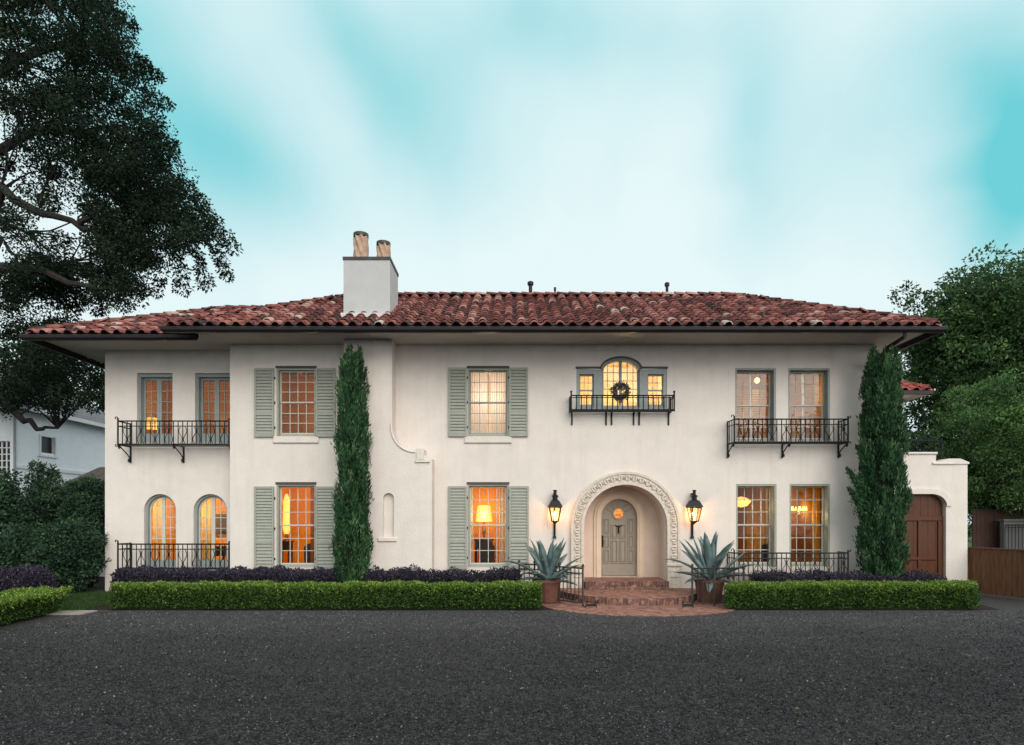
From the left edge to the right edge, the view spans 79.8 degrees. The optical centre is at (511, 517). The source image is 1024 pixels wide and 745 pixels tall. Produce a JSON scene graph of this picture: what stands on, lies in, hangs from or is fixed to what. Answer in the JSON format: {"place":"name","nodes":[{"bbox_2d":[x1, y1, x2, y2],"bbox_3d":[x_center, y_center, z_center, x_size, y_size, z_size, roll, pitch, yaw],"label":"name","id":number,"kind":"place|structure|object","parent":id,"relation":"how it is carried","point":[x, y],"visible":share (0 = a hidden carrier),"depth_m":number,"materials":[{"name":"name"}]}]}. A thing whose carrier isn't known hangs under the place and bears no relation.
{"place":"outdoors","nodes":[
{"label":"outdoors","id":0,"kind":"place"},
{"bbox_2d":[0,375,104,532],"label":"neighbour house","id":1,"kind":"structure","parent":0,"point":[71,447],"depth_m":26.81,"materials":[{"name":"white paint"}]},
{"bbox_2d":[0,441,9,479],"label":"window","id":2,"kind":"structure","parent":1,"relation":"in","point":[4,445],"depth_m":24.71,"materials":[{"name":"white"}]},
{"bbox_2d":[38,434,57,457],"bbox_3d":[-19.960,-3.080,26.350,0.080,0.920,1.040,0,0,0],"label":"window frame","id":3,"kind":"structure","parent":1,"relation":"in","point":[40,436],"depth_m":26.25,"materials":[{"name":"white wood"}]},
{"bbox_2d":[0,524,1023,744],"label":"ground","id":4,"kind":"structure","parent":0,"point":[1008,604],"depth_m":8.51,"materials":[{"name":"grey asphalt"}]},
{"bbox_2d":[0,465,45,550],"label":"dark shrub","id":5,"kind":"object","parent":4,"relation":"on","point":[6,496],"visible":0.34,"depth_m":19.48,"materials":[{"name":"green plant"}]},
{"bbox_2d":[0,585,74,625],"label":"hedge","id":6,"kind":"object","parent":4,"relation":"on","point":[19,604],"visible":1,"depth_m":13.55,"materials":[{"name":"green plant"}]},
{"bbox_2d":[6,459,70,532],"bbox_3d":[-15.419,0.177,20.244,2.188,4.294,2.037,0,0,-38],"label":"clipped shrub","id":7,"kind":"object","parent":4,"relation":"on","point":[42,493],"visible":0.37,"depth_m":19.80,"materials":[{"name":"green plant"}]},
{"bbox_2d":[0,338,104,407],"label":"tree","id":8,"kind":"object","parent":4,"relation":"on","point":[85,391],"visible":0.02,"depth_m":40.07,"materials":[{"name":"green plant"}]},
{"bbox_2d":[47,610,96,614],"bbox_3d":[-10.450,2.245,14.525,0.850,0.030,0.550,0,0,0],"label":"stepping stone","id":9,"kind":"object","parent":4,"relation":"on","point":[75,612],"visible":0.81,"depth_m":14.44,"materials":[{"name":"grey stone"}]},
{"bbox_2d":[51,473,104,586],"bbox_3d":[-13.795,0.427,19.988,1.955,3.793,1.941,0,0,0],"label":"clipped shrub","id":10,"kind":"object","parent":4,"relation":"on","point":[85,499],"visible":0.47,"depth_m":19.70,"materials":[{"name":"green plant"}]},
{"bbox_2d":[58,467,104,576],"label":"outbuilding","id":11,"kind":"structure","parent":4,"relation":"on","point":[100,471],"depth_m":24.52,"materials":[{"name":"white paint"}]},
{"bbox_2d":[0,0,243,430],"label":"oak tree","id":12,"kind":"object","parent":4,"relation":"on","point":[119,176],"visible":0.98,"depth_m":19.78,"materials":[{"name":"green plant"}]},
{"bbox_2d":[86,597,560,609],"bbox_3d":[-4.475,2.252,16.855,12.150,0.001,3.610,0,0,0],"label":"planting bed","id":13,"kind":"object","parent":4,"relation":"on","point":[106,607],"visible":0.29,"depth_m":15.23,"materials":[{"name":"brown soil"}]},
{"bbox_2d":[110,564,338,591],"bbox_3d":[-7.672,1.756,16.626,5.963,0.992,1.601,0,0,0],"label":"purple shrub","id":14,"kind":"object","parent":13,"relation":"on","point":[145,573],"visible":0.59,"depth_m":16.12,"materials":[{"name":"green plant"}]},
{"bbox_2d":[107,579,542,609],"bbox_3d":[-4.555,1.881,15.277,10.690,0.743,0.997,0,0,0],"label":"hedge","id":15,"kind":"object","parent":13,"relation":"on","point":[346,595],"visible":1,"depth_m":14.96,"materials":[{"name":"green plant"}]},
{"bbox_2d":[328,343,374,582],"bbox_3d":[-4.461,-1.192,17.032,1.286,7.274,1.283,0,0,0],"label":"cypress","id":16,"kind":"object","parent":13,"relation":"on","point":[353,538],"visible":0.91,"depth_m":16.78,"materials":[{"name":"green plant"}]},
{"bbox_2d":[361,564,523,582],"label":"purple shrub","id":17,"kind":"object","parent":13,"relation":"on","point":[425,576],"visible":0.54,"depth_m":16.18,"materials":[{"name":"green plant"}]},
{"bbox_2d":[19,231,947,605],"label":"house","id":18,"kind":"structure","parent":4,"relation":"on","point":[643,461],"depth_m":18.00,"materials":[{"name":"beige paint"}]},
{"bbox_2d":[147,417,156,433],"bbox_3d":[-11.597,-2.855,19.714,0.380,0.750,0.380,0,0,0],"label":"table lamp","id":19,"kind":"object","parent":18,"relation":"on","point":[148,423],"visible":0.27,"depth_m":19.60,"materials":[{"name":"yellow fabric"}]},
{"bbox_2d":[139,374,171,442],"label":"window","id":20,"kind":"structure","parent":18,"relation":"in","point":[143,378],"depth_m":18.91,"materials":[{"name":"grey paint"}]},
{"bbox_2d":[147,384,171,419],"bbox_3d":[-10.899,-3.637,19.070,0.963,1.372,0.060,0,0,0],"label":"window blind","id":21,"kind":"object","parent":18,"relation":"attached to","point":[156,404],"depth_m":19.07,"materials":[{"name":"brown wood"}]},
{"bbox_2d":[153,498,166,559],"bbox_3d":[-10.992,0.367,19.110,0.429,2.299,0.070,0,0,0],"label":"curtain","id":22,"kind":"object","parent":18,"relation":"hanging from","point":[159,521],"visible":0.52,"depth_m":19.11,"materials":[{"name":"brown fabric"}]},
{"bbox_2d":[146,494,175,569],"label":"window","id":23,"kind":"structure","parent":18,"relation":"in","point":[151,502],"depth_m":18.86,"materials":[{"name":"grey paint"}]},
{"bbox_2d":[172,502,175,559],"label":"curtain","id":24,"kind":"object","parent":18,"relation":"hanging from","point":[173,522],"visible":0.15,"depth_m":19.11,"materials":[{"name":"orange fabric"}]},
{"bbox_2d":[201,498,211,559],"bbox_3d":[-9.471,0.367,19.110,0.450,2.299,0.070,0,0,0],"label":"curtain","id":25,"kind":"object","parent":18,"relation":"hanging from","point":[209,520],"visible":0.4,"depth_m":19.11,"materials":[{"name":"brown fabric"}]},
{"bbox_2d":[195,494,226,569],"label":"window","id":26,"kind":"structure","parent":18,"relation":"in","point":[198,517],"depth_m":18.86,"materials":[{"name":"grey paint"}]},
{"bbox_2d":[197,374,229,442],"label":"window","id":27,"kind":"structure","parent":18,"relation":"in","point":[201,378],"depth_m":18.91,"materials":[{"name":"blue paint"}]},
{"bbox_2d":[204,384,229,431],"bbox_3d":[-9.002,-3.403,19.070,1.216,1.840,0.060,0,0,0],"label":"window blind","id":28,"kind":"object","parent":18,"relation":"attached to","point":[214,409],"depth_m":19.07,"materials":[{"name":"brown wood"}]},
{"bbox_2d":[216,512,225,535],"bbox_3d":[-10.156,0.210,21.374,0.560,0.860,0.040,0,0,0],"label":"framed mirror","id":29,"kind":"object","parent":18,"relation":"attached to","point":[218,524],"visible":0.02,"depth_m":21.37,"materials":[{"name":"gold mirror"}]},
{"bbox_2d":[216,546,225,559],"bbox_3d":[-9.583,1.330,19.614,0.900,0.850,0.400,0,0,0],"label":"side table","id":30,"kind":"object","parent":18,"relation":"in","point":[217,551],"visible":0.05,"depth_m":19.44,"materials":[{"name":"brown wood"}]},
{"bbox_2d":[282,541,293,562],"bbox_3d":[-6.995,1.257,18.900,0.400,1.086,0.400,0,0,0],"label":"side table","id":31,"kind":"object","parent":18,"relation":"in","point":[285,545],"visible":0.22,"depth_m":18.73,"materials":[{"name":"brown wood"}]},
{"bbox_2d":[283,494,289,540],"bbox_3d":[-6.964,-0.015,18.900,0.230,1.450,0.224,0,0,0],"label":"lamp","id":32,"kind":"object","parent":31,"relation":"on","point":[286,529],"visible":0.91,"depth_m":18.82,"materials":[{"name":"gold metal"}]},
{"bbox_2d":[282,373,298,430],"bbox_3d":[-6.606,-3.422,18.260,0.481,1.840,0.060,0,0,0],"label":"window blind","id":33,"kind":"object","parent":18,"relation":"attached to","point":[290,400],"depth_m":18.26,"materials":[{"name":"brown wood"}]},
{"bbox_2d":[273,366,318,442],"bbox_3d":[-6.346,-3.332,18.095,1.342,2.270,0.310,0,0,0],"label":"window","id":34,"kind":"structure","parent":18,"relation":"in","point":[281,437],"depth_m":18.01,"materials":[{"name":"grey paint"}]},
{"bbox_2d":[275,482,316,567],"bbox_3d":[-6.346,0.203,18.108,1.202,2.516,0.285,0,0,0],"label":"window","id":35,"kind":"structure","parent":18,"relation":"in","point":[280,485],"depth_m":18.12,"materials":[{"name":"grey paint"}]},
{"bbox_2d":[304,543,309,562],"bbox_3d":[-6.115,1.280,18.950,0.500,1.040,0.480,0,0,0],"label":"chair","id":36,"kind":"object","parent":18,"relation":"in","point":[308,554],"visible":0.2,"depth_m":18.71,"materials":[{"name":"brown wood"}]},
{"bbox_2d":[302,373,313,430],"bbox_3d":[-6.045,-3.422,18.260,0.401,1.840,0.060,0,0,0],"label":"window blind","id":37,"kind":"object","parent":18,"relation":"attached to","point":[308,400],"depth_m":18.26,"materials":[{"name":"brown wood"}]},
{"bbox_2d":[310,488,313,562],"bbox_3d":[-5.943,0.231,18.500,0.296,2.462,0.070,0,0,0],"label":"curtain","id":38,"kind":"object","parent":18,"relation":"hanging from","point":[311,522],"visible":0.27,"depth_m":18.50,"materials":[{"name":"brown fabric"}]},
{"bbox_2d":[471,488,473,562],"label":"curtain","id":39,"kind":"object","parent":18,"relation":"hanging from","point":[472,522],"visible":0.49,"depth_m":18.44,"materials":[{"name":"orange fabric"}]},
{"bbox_2d":[471,373,486,432],"bbox_3d":[-1.011,-3.404,18.420,0.516,2.015,0.040,0,0,0],"label":"curtain","id":40,"kind":"object","parent":18,"relation":"hanging from","point":[475,398],"visible":0.71,"depth_m":18.42,"materials":[{"name":"beige fabric"}]},
{"bbox_2d":[474,539,493,562],"bbox_3d":[-0.878,1.234,19.200,0.600,1.142,0.500,0,0,0],"label":"side table","id":41,"kind":"object","parent":18,"relation":"in","point":[481,542],"visible":0.41,"depth_m":18.98,"materials":[{"name":"brown wood"}]},
{"bbox_2d":[475,505,492,537],"bbox_3d":[-0.878,0.134,19.200,0.540,1.050,0.540,0,0,0],"label":"table lamp","id":42,"kind":"object","parent":41,"relation":"on","point":[483,513],"visible":0.77,"depth_m":19.01,"materials":[{"name":"beige fabric"}]},
{"bbox_2d":[478,542,494,562],"bbox_3d":[-0.765,1.260,18.750,0.500,1.040,0.480,0,0,0],"label":"chair","id":43,"kind":"object","parent":18,"relation":"on","point":[483,555],"visible":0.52,"depth_m":18.51,"materials":[{"name":"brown wood"}]},
{"bbox_2d":[464,366,511,442],"bbox_3d":[-0.703,-3.332,18.095,1.392,2.270,0.310,0,0,0],"label":"window","id":44,"kind":"structure","parent":18,"relation":"in","point":[479,437],"depth_m":18.06,"materials":[{"name":"grey paint"}]},
{"bbox_2d":[467,482,508,566],"bbox_3d":[-0.703,0.200,18.108,1.252,2.510,0.285,0,0,0],"label":"window","id":45,"kind":"structure","parent":18,"relation":"in","point":[479,485],"depth_m":18.13,"materials":[{"name":"green paint"}]},
{"bbox_2d":[491,373,504,432],"bbox_3d":[-0.385,-3.404,18.420,0.496,2.015,0.040,0,0,0],"label":"curtain","id":46,"kind":"object","parent":18,"relation":"hanging from","point":[497,392],"visible":0.66,"depth_m":18.42,"materials":[{"name":"beige fabric"}]},
{"bbox_2d":[499,488,504,562],"bbox_3d":[-0.260,0.228,18.450,0.265,2.456,0.070,0,0,0],"label":"curtain","id":47,"kind":"object","parent":18,"relation":"hanging from","point":[501,521],"visible":0.53,"depth_m":18.45,"materials":[{"name":"orange fabric"}]},
{"bbox_2d":[548,490,562,537],"bbox_3d":[1.250,-0.110,17.776,0.410,1.420,0.443,0,0,0],"label":"wall lantern","id":48,"kind":"object","parent":18,"relation":"attached to","point":[554,503],"depth_m":17.69,"materials":[{"name":"metal"}]},
{"bbox_2d":[601,499,635,575],"bbox_3d":[3.310,0.598,19.014,1.160,2.405,0.152,0,0,0],"label":"door","id":49,"kind":"structure","parent":18,"relation":"in","point":[618,516],"depth_m":19.04,"materials":[{"name":"beige paint"}]},
{"bbox_2d":[609,380,632,401],"bbox_3d":[3.201,-3.737,18.060,0.716,0.695,0.228,0,0,0],"label":"wreath","id":50,"kind":"object","parent":18,"relation":"hanging from","point":[615,387],"visible":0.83,"depth_m":18.04,"materials":[{"name":"green plant"}]},
{"bbox_2d":[575,356,668,408],"bbox_3d":[3.226,-3.959,18.085,2.725,1.587,0.310,0,0,0],"label":"window","id":51,"kind":"structure","parent":18,"relation":"in","point":[597,375],"depth_m":18.02,"materials":[{"name":"blue paint"}]},
{"bbox_2d":[686,490,702,537],"bbox_3d":[5.290,-0.110,17.776,0.410,1.420,0.443,0,0,0],"label":"wall lantern","id":52,"kind":"object","parent":18,"relation":"attached to","point":[694,502],"depth_m":17.70,"materials":[{"name":"metal"}]},
{"bbox_2d":[737,386,748,436],"bbox_3d":[6.885,-3.172,18.420,0.493,1.580,0.060,0,0,0],"label":"window blind","id":53,"kind":"object","parent":18,"relation":"attached to","point":[741,387],"depth_m":18.41,"materials":[{"name":"beige fabric"}]},
{"bbox_2d":[738,497,750,506],"bbox_3d":[7.109,-0.830,19.000,0.600,0.999,0.600,0,0,0],"label":"pendant lamp","id":54,"kind":"object","parent":18,"relation":"hanging from","point":[741,501],"visible":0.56,"depth_m":18.79,"materials":[{"name":"yellow glass"}]},
{"bbox_2d":[738,550,759,551],"bbox_3d":[7.569,1.417,19.325,1.400,0.775,0.750,0,0,0],"label":"dining table","id":55,"kind":"object","parent":18,"relation":"in","point":[749,550],"visible":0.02,"depth_m":19.17,"materials":[{"name":"red wood"}]},
{"bbox_2d":[747,488,763,561],"bbox_3d":[8.037,0.280,20.200,0.561,2.960,0.070,0,0,0],"label":"curtain","id":56,"kind":"object","parent":18,"relation":"hanging from","point":[756,513],"visible":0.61,"depth_m":20.20,"materials":[{"name":"brown fabric"}]},
{"bbox_2d":[735,368,775,440],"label":"window","id":57,"kind":"structure","parent":18,"relation":"in","point":[771,371],"depth_m":18.20,"materials":[{"name":"blue paint"}]},
{"bbox_2d":[736,484,775,566],"bbox_3d":[7.184,0.221,18.196,1.189,2.439,0.368,0,0,0],"label":"window","id":58,"kind":"structure","parent":18,"relation":"in","point":[772,487],"depth_m":18.22,"materials":[{"name":"green paint"}]},
{"bbox_2d":[752,386,767,436],"bbox_3d":[7.458,-3.172,18.420,0.453,1.580,0.060,0,0,0],"label":"window blind","id":59,"kind":"object","parent":18,"relation":"attached to","point":[758,387],"depth_m":18.41,"materials":[{"name":"beige fabric"}]},
{"bbox_2d":[754,543,768,561],"bbox_3d":[7.751,1.285,18.720,0.500,1.040,0.480,0,0,0],"label":"chair","id":60,"kind":"object","parent":18,"relation":"in","point":[764,546],"visible":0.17,"depth_m":18.48,"materials":[{"name":"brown wood"}]},
{"bbox_2d":[766,488,768,543],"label":"curtain","id":61,"kind":"object","parent":18,"relation":"hanging from","point":[767,505],"visible":0.62,"depth_m":18.50,"materials":[{"name":"beige fabric"}]},
{"bbox_2d":[790,374,801,436],"bbox_3d":[8.451,-3.360,18.420,0.508,1.944,0.060,0,0,0],"label":"window blind","id":62,"kind":"object","parent":18,"relation":"attached to","point":[796,400],"depth_m":18.42,"materials":[{"name":"beige fabric"}]},
{"bbox_2d":[791,506,806,516],"bbox_3d":[8.926,-0.679,19.100,0.530,1.303,0.534,0,0,0],"label":"chandelier","id":63,"kind":"object","parent":18,"relation":"hanging from","point":[798,510],"visible":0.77,"depth_m":19.03,"materials":[{"name":"gold metal"}]},
{"bbox_2d":[788,368,829,440],"bbox_3d":[8.735,-3.338,18.196,1.233,2.145,0.368,0,0,0],"label":"window","id":64,"kind":"structure","parent":18,"relation":"in","point":[825,407],"depth_m":18.21,"materials":[{"name":"blue paint"}]},
{"bbox_2d":[789,484,829,566],"bbox_3d":[8.757,0.221,18.196,1.189,2.439,0.368,0,0,0],"label":"window","id":65,"kind":"structure","parent":18,"relation":"in","point":[825,526],"depth_m":18.21,"materials":[{"name":"green paint"}]},
{"bbox_2d":[804,374,820,436],"bbox_3d":[9.039,-3.360,18.420,0.468,1.944,0.060,0,0,0],"label":"window blind","id":66,"kind":"object","parent":18,"relation":"attached to","point":[812,400],"depth_m":18.42,"materials":[{"name":"beige fabric"}]},
{"bbox_2d":[812,488,819,561],"bbox_3d":[9.214,0.221,18.550,0.242,2.441,0.070,0,0,0],"label":"curtain","id":67,"kind":"object","parent":18,"relation":"hanging from","point":[816,515],"visible":0.54,"depth_m":18.54,"materials":[{"name":"brown fabric"}]},
{"bbox_2d":[820,488,820,561],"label":"curtain","id":68,"kind":"object","parent":18,"relation":"hanging from","point":[820,523],"visible":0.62,"depth_m":18.50,"materials":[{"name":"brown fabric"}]},
{"bbox_2d":[77,610,1016,708],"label":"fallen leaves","id":69,"kind":"object","parent":4,"relation":"on","point":[640,642],"visible":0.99,"depth_m":10.66,"materials":[{"name":"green plant"}]},
{"bbox_2d":[721,595,999,609],"bbox_3d":[8.950,2.252,16.670,7.300,0.001,3.240,0,0,0],"label":"planting bed","id":70,"kind":"object","parent":4,"relation":"on","point":[982,607],"visible":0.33,"depth_m":15.23,"materials":[{"name":"brown soil"}]},
{"bbox_2d":[748,567,947,582],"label":"purple shrub","id":71,"kind":"object","parent":70,"relation":"on","point":[818,574],"visible":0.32,"depth_m":16.32,"materials":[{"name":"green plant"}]},
{"bbox_2d":[722,579,981,609],"bbox_3d":[8.643,1.882,15.507,6.993,0.735,1.477,0,0,0],"label":"hedge","id":72,"kind":"object","parent":70,"relation":"on","point":[952,594],"visible":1,"depth_m":14.95,"materials":[{"name":"green plant"}]},
{"bbox_2d":[844,344,913,579],"bbox_3d":[10.265,-1.176,17.119,1.691,7.304,1.597,0,0,29],"label":"cypress","id":73,"kind":"object","parent":70,"relation":"on","point":[876,480],"visible":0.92,"depth_m":16.74,"materials":[{"name":"green plant"}]},
{"bbox_2d":[894,439,969,580],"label":"garage wing","id":74,"kind":"structure","parent":4,"relation":"on","point":[936,523],"depth_m":18.30,"materials":[{"name":"white paint"}]},
{"bbox_2d":[894,494,942,575],"bbox_3d":[11.977,0.756,18.427,2.001,2.948,0.064,0,0,0],"label":"garage door","id":75,"kind":"structure","parent":74,"relation":"in","point":[925,521],"depth_m":18.44,"materials":[{"name":"brown wood"}]},
{"bbox_2d":[904,395,999,498],"bbox_3d":[27.679,-2.808,39.679,8.237,10.263,7.873,0,0,25],"label":"broadleaf tree","id":76,"kind":"object","parent":4,"relation":"on","point":[919,428],"visible":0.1,"depth_m":38.58,"materials":[{"name":"green plant"}]},
{"bbox_2d":[887,240,1023,444],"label":"broadleaf tree","id":77,"kind":"object","parent":4,"relation":"on","point":[981,338],"visible":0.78,"depth_m":30.05,"materials":[{"name":"green plant"}]},
{"bbox_2d":[907,365,1023,542],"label":"light tree","id":78,"kind":"object","parent":4,"relation":"on","point":[993,482],"visible":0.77,"depth_m":23.70,"materials":[{"name":"green plant"}]},
{"bbox_2d":[928,431,1020,528],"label":"broadleaf tree","id":79,"kind":"object","parent":4,"relation":"on","point":[968,523],"depth_m":42.20,"materials":[{"name":"green plant"}]},
{"bbox_2d":[967,547,1023,597],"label":"board fence","id":80,"kind":"object","parent":4,"relation":"on","point":[997,571],"visible":0.91,"depth_m":17.56,"materials":[{"name":"brown wood"}]},
{"bbox_2d":[971,509,1023,549],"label":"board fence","id":81,"kind":"object","parent":4,"relation":"on","point":[985,530],"visible":0.45,"depth_m":23.40,"materials":[{"name":"brown wood"}]},
{"bbox_2d":[997,519,1023,550],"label":"garden railing","id":82,"kind":"object","parent":4,"relation":"on","point":[1011,534],"visible":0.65,"depth_m":22.90,"materials":[{"name":"metal"}]},
{"bbox_2d":[0,0,1023,523],"label":"sky","id":83,"kind":"structure","parent":0,"point":[835,152],"materials":[{"name":"blue"}]},
{"bbox_2d":[542,597,734,615],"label":"brick path","id":84,"kind":"structure","parent":0,"point":[665,610],"depth_m":15.00,"materials":[{"name":"red brick"}]},
{"bbox_2d":[532,579,561,603],"bbox_3d":[0.930,1.930,16.280,0.784,0.620,0.784,0,0,0],"label":"plant pot","id":85,"kind":"object","parent":84,"relation":"on","point":[550,592],"visible":0.62,"depth_m":15.97,"materials":[{"name":"ceramic"}]},
{"bbox_2d":[502,537,583,585],"bbox_3d":[0.980,1.189,16.265,1.798,1.374,2.144,0,0,-38],"label":"agave","id":86,"kind":"object","parent":85,"relation":"in","point":[549,561],"visible":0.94,"depth_m":16.02,"materials":[{"name":"green plant"}]},
{"bbox_2d":[518,560,598,607],"bbox_3d":[1.150,1.708,16.169,0.240,1.105,2.668,0,0,-45],"label":"entrance railing","id":87,"kind":"object","parent":84,"relation":"on","point":[567,572],"visible":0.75,"depth_m":15.82,"materials":[{"name":"grey metal"}]},
{"bbox_2d":[694,579,723,601],"bbox_3d":[5.280,1.930,16.380,0.806,0.620,0.806,0,0,0],"label":"plant pot","id":88,"kind":"object","parent":84,"relation":"on","point":[700,590],"visible":0.62,"depth_m":16.10,"materials":[{"name":"ceramic"}]},
{"bbox_2d":[665,531,754,591],"bbox_3d":[5.328,1.133,16.228,2.073,1.582,2.336,0,0,-29],"label":"agave","id":89,"kind":"object","parent":88,"relation":"in","point":[707,557],"visible":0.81,"depth_m":16.16,"materials":[{"name":"green plant"}]},
{"bbox_2d":[682,563,744,607],"bbox_3d":[5.104,1.708,15.590,1.777,1.105,0.286,0,0,-16],"label":"entrance railing","id":90,"kind":"object","parent":84,"relation":"on","point":[714,567],"visible":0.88,"depth_m":15.56,"materials":[{"name":"grey metal"}]},
{"bbox_2d":[896,380,933,433],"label":"wing","id":91,"kind":"structure","parent":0,"point":[913,391],"depth_m":22.09,"materials":[{"name":"red tile"}]},
{"bbox_2d":[967,525,971,546],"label":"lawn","id":92,"kind":"structure","parent":0,"point":[969,544],"depth_m":64.16,"materials":[{"name":"plant"}]},
{"label":"lawn","id":93,"kind":"structure","parent":0,"visible":0},
{"bbox_2d":[0,522,58,570],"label":"dark shrub","id":94,"kind":"object","parent":93,"relation":"on","point":[12,542],"visible":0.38,"depth_m":17.60,"materials":[{"name":"green plant"}]},
{"bbox_2d":[0,564,58,599],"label":"purple shrub","id":95,"kind":"object","parent":93,"relation":"on","point":[34,576],"visible":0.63,"depth_m":15.29,"materials":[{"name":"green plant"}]},
{"bbox_2d":[17,517,111,593],"bbox_3d":[-13.381,1.170,18.326,2.617,2.444,2.036,0,0,0],"label":"dark shrub","id":96,"kind":"object","parent":93,"relation":"on","point":[77,554],"visible":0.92,"depth_m":17.99,"materials":[{"name":"green plant"}]},
{"bbox_2d":[52,589,112,611],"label":"grass","id":97,"kind":"structure","parent":93,"relation":"on","point":[76,600],"depth_m":16.52,"materials":[{"name":"green plant"}]}
]}

